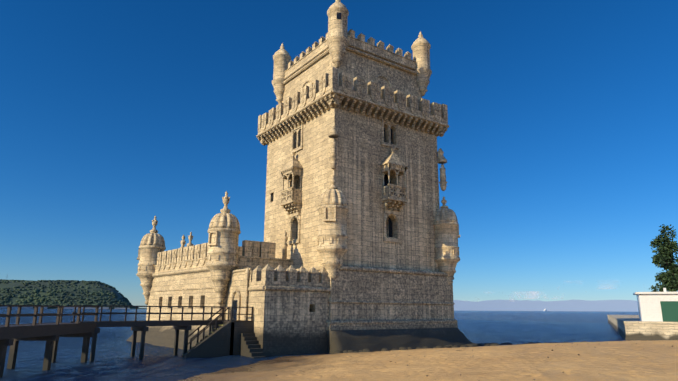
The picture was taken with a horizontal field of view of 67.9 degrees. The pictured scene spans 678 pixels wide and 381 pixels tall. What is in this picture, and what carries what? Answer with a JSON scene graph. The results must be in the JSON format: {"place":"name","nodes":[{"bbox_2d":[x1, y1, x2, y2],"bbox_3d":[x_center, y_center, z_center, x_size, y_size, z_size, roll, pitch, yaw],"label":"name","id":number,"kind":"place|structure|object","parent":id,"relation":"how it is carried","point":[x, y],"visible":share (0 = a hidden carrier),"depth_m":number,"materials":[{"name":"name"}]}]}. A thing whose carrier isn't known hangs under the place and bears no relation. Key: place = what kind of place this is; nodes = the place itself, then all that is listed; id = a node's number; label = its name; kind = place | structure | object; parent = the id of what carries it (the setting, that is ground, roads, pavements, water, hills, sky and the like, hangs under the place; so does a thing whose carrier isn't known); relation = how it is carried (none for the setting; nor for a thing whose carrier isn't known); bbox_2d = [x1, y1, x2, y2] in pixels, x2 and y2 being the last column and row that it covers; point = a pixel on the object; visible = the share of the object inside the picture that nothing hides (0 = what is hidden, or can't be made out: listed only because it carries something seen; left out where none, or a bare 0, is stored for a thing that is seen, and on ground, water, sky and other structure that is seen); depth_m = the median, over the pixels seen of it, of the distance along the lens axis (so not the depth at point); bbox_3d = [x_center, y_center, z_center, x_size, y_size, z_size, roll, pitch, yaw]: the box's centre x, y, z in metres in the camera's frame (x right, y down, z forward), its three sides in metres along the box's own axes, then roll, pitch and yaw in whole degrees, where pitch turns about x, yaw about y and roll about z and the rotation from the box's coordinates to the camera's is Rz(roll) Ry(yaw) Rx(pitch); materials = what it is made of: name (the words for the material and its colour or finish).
{"place":"outdoors","nodes":[
{"label":"outdoors","id":0,"kind":"place"},
{"bbox_2d":[0,279,146,308],"bbox_3d":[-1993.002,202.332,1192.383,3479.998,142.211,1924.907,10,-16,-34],"label":"hills","id":1,"kind":"structure","parent":0,"point":[50,292],"depth_m":2166.51,"materials":[{"name":"green plant"}]},
{"bbox_2d":[136,0,459,319],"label":"turrets","id":2,"kind":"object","parent":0,"point":[224,223],"visible":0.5,"depth_m":44.02,"materials":[{"name":"beige stone"}]},
{"bbox_2d":[285,12,403,196],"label":"dark tower openings","id":3,"kind":"object","parent":2,"relation":"in","point":[338,15],"visible":0.04,"depth_m":44.18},
{"bbox_2d":[0,319,630,380],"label":"river water","id":4,"kind":"structure","parent":0,"point":[114,360],"depth_m":34.84,"materials":[{"name":"blue liquid"}]},
{"bbox_2d":[0,305,252,377],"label":"timber walkway","id":5,"kind":"structure","parent":4,"relation":"in","point":[13,335],"depth_m":29.41,"materials":[{"name":"brown wood"}]},
{"bbox_2d":[0,308,638,322],"bbox_3d":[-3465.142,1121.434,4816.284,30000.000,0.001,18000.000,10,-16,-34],"label":"river water","id":6,"kind":"structure","parent":0,"point":[581,316],"depth_m":281.84,"materials":[{"name":"blue liquid"}]},
{"bbox_2d":[0,307,129,308],"bbox_3d":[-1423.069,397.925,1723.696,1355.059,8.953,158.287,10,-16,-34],"label":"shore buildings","id":7,"kind":"structure","parent":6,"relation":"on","point":[64,308],"depth_m":2016.03,"materials":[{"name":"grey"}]},
{"bbox_2d":[0,0,677,307],"label":"sky","id":8,"kind":"structure","parent":0,"point":[559,145],"materials":[{"name":"blue"}]},
{"bbox_2d":[177,340,677,380],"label":"beach sand","id":9,"kind":"structure","parent":0,"point":[655,360],"depth_m":20.61,"materials":[{"name":"beige sand"}]},
{"bbox_2d":[326,328,499,353],"bbox_3d":[2.116,13.908,45.981,16.541,2.899,18.454,10,-16,-34],"label":"tower base","id":10,"kind":"object","parent":9,"relation":"on","point":[348,341],"visible":0.4,"depth_m":39.24,"materials":[{"name":"grey stone"}]},
{"bbox_2d":[251,340,672,379],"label":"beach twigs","id":11,"kind":"object","parent":9,"relation":"on","point":[481,348],"visible":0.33,"depth_m":25.88,"materials":[{"name":"brown wood"}]},
{"bbox_2d":[478,341,598,345],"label":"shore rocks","id":12,"kind":"object","parent":9,"relation":"on","point":[482,344],"visible":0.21,"depth_m":47.01,"materials":[{"name":"grey"}]},
{"bbox_2d":[453,300,638,311],"bbox_3d":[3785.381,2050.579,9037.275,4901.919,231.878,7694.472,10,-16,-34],"label":"hills","id":13,"kind":"structure","parent":0,"point":[568,305],"depth_m":9940.54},
{"bbox_2d":[474,277,643,300],"bbox_3d":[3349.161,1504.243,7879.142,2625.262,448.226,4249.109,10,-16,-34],"label":"cloud","id":14,"kind":"structure","parent":0,"point":[533,293],"depth_m":8249.48,"materials":[{"name":"white"}]},
{"bbox_3d":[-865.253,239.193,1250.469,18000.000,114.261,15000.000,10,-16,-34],"label":"sandy ground","id":15,"kind":"object","parent":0,"visible":0},
{"bbox_2d":[126,29,459,349],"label":"castle tower","id":16,"kind":"structure","parent":15,"relation":"on","point":[369,77],"depth_m":43.55,"materials":[{"name":"beige stone"}]},
{"bbox_2d":[146,258,292,325],"bbox_3d":[-6.016,13.249,55.893,28.000,8.550,23.800,10,-16,-34],"label":"bastion","id":17,"kind":"object","parent":16,"relation":"on","point":[202,297],"visible":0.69,"depth_m":44.08,"materials":[{"name":"stone"}]},
{"bbox_2d":[182,318,265,357],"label":"entrance stairs","id":18,"kind":"structure","parent":16,"relation":"on","point":[232,337],"depth_m":34.00,"materials":[{"name":"stone"}]},
{"bbox_2d":[249,281,328,356],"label":"gatehouse wall","id":19,"kind":"structure","parent":16,"relation":"attached to","point":[289,322],"depth_m":35.58,"materials":[{"name":"stone"}]},
{"bbox_2d":[264,104,439,271],"bbox_3d":[1.035,1.066,48.626,12.000,14.500,12.000,10,-16,-34],"label":"tower shaft","id":20,"kind":"object","parent":16,"relation":"on","point":[363,153],"visible":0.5,"depth_m":43.64,"materials":[{"name":"beige stone"}]},
{"bbox_2d":[233,127,392,319],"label":"windows","id":21,"kind":"structure","parent":20,"relation":"in","point":[390,235],"depth_m":43.78,"materials":[{"name":"black glass"}]},
{"bbox_2d":[607,315,677,340],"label":"quay wall","id":22,"kind":"structure","parent":15,"relation":"on","point":[631,327],"depth_m":54.68,"materials":[{"name":"stone"}]},
{"bbox_2d":[637,294,677,321],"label":"kiosk walls","id":23,"kind":"structure","parent":22,"relation":"on","point":[649,307],"depth_m":55.87,"materials":[{"name":"white paint"}]},
{"bbox_2d":[633,288,677,294],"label":"kiosk roof","id":24,"kind":"structure","parent":23,"relation":"on","point":[664,292],"depth_m":55.90,"materials":[{"name":"white"}]},
{"bbox_2d":[660,301,677,321],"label":"kiosk doors","id":25,"kind":"structure","parent":23,"relation":"in","point":[669,309],"depth_m":55.02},
{"bbox_2d":[649,224,677,291],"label":"leafy tree","id":26,"kind":"object","parent":22,"relation":"on","point":[663,250],"depth_m":59.90,"materials":[{"name":"green plant"}]}
]}

